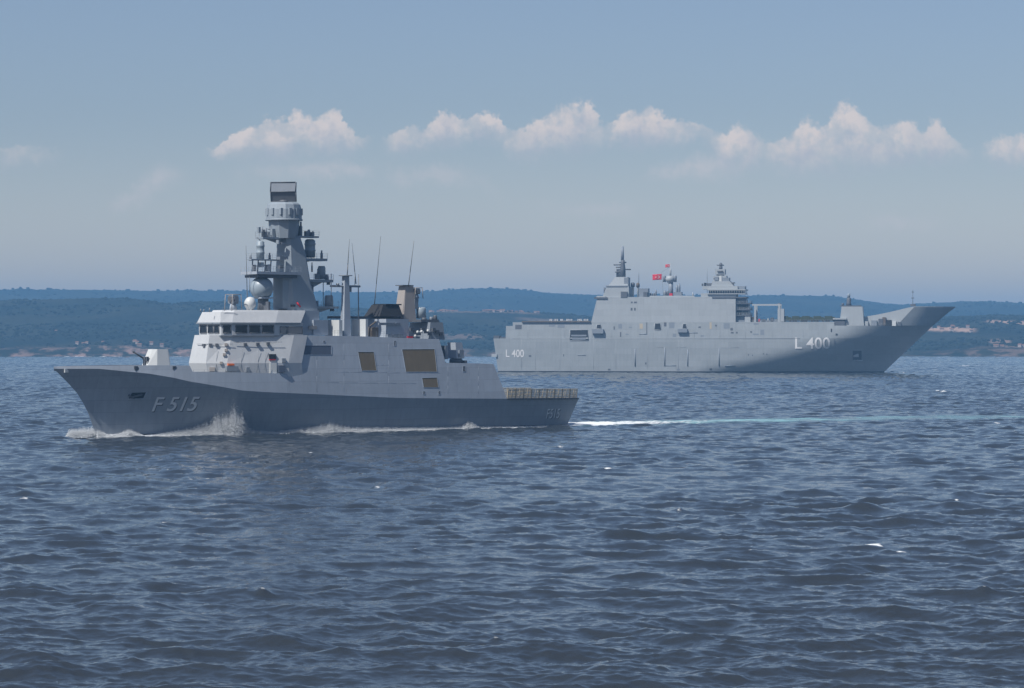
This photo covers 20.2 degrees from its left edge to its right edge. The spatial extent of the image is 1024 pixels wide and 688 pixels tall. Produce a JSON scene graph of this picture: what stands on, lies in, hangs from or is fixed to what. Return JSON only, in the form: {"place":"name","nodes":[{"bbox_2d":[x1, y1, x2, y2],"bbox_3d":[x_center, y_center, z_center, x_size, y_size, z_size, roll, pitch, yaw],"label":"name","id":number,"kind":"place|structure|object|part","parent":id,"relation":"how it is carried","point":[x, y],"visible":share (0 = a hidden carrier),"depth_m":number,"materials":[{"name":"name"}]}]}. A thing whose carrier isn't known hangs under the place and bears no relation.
{"place":"outdoors","nodes":[
{"label":"outdoors","id":0,"kind":"place"},
{"bbox_2d":[0,356,1023,687],"bbox_3d":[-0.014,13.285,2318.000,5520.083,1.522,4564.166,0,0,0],"label":"sea","id":1,"kind":"structure","parent":0,"point":[740,530],"depth_m":237.05,"materials":[{"name":"liquid"}]},
{"bbox_2d":[54,182,578,434],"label":"frigate","id":2,"kind":"object","parent":1,"relation":"on","point":[279,367],"visible":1,"depth_m":517.98,"materials":[{"name":"metal"}]},
{"bbox_2d":[66,403,569,437],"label":"spray","id":3,"kind":"object","parent":1,"relation":"on","point":[224,426],"visible":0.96,"depth_m":505.20,"materials":[{"name":"white liquid"}]},
{"bbox_2d":[492,246,955,372],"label":"assault ship","id":4,"kind":"object","parent":1,"relation":"on","point":[718,328],"visible":0.96,"depth_m":1456.75,"materials":[{"name":"grey paint"}]},
{"bbox_2d":[653,274,661,279],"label":"ensign","id":5,"kind":"object","parent":4,"relation":"attached to","point":[657,276],"visible":1,"depth_m":1465.21,"materials":[{"name":"red fabric"}]},
{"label":"cargo door","id":6,"kind":"part","parent":4,"relation":"part of","materials":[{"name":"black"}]},
{"bbox_2d":[784,316,791,321],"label":"army truck","id":7,"kind":"object","parent":4,"relation":"on","point":[787,318],"visible":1,"depth_m":1450.46,"materials":[{"name":"grey metal"}]},
{"bbox_2d":[792,316,802,321],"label":"army truck","id":8,"kind":"object","parent":4,"relation":"on","point":[796,318],"visible":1,"depth_m":1449.91,"materials":[{"name":"grey metal"}]},
{"bbox_2d":[802,316,813,321],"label":"army truck","id":9,"kind":"object","parent":4,"relation":"on","point":[807,318],"visible":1,"depth_m":1448.54,"materials":[{"name":"grey metal"}]},
{"bbox_2d":[813,316,824,321],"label":"army truck","id":10,"kind":"object","parent":4,"relation":"on","point":[817,318],"visible":1,"depth_m":1447.84,"materials":[{"name":"grey metal"}]},
{"bbox_2d":[824,316,834,321],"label":"army truck","id":11,"kind":"object","parent":4,"relation":"on","point":[828,318],"visible":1,"depth_m":1446.53,"materials":[{"name":"grey metal"}]},
{"bbox_2d":[0,288,1023,356],"bbox_3d":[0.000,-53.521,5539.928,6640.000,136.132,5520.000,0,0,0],"label":"hills","id":12,"kind":"structure","parent":0,"point":[153,312],"depth_m":3504.86,"materials":[{"name":"plant"}]},
{"bbox_2d":[0,287,1023,352],"bbox_3d":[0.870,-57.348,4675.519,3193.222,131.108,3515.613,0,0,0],"label":"woodland","id":13,"kind":"object","parent":12,"relation":"on","point":[191,303],"visible":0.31,"depth_m":3455.51,"materials":[{"name":"green plant"}]},
{"bbox_2d":[0,0,1023,304],"label":"sky","id":14,"kind":"structure","parent":0,"point":[866,150],"materials":[{"name":"blue"}]}
]}

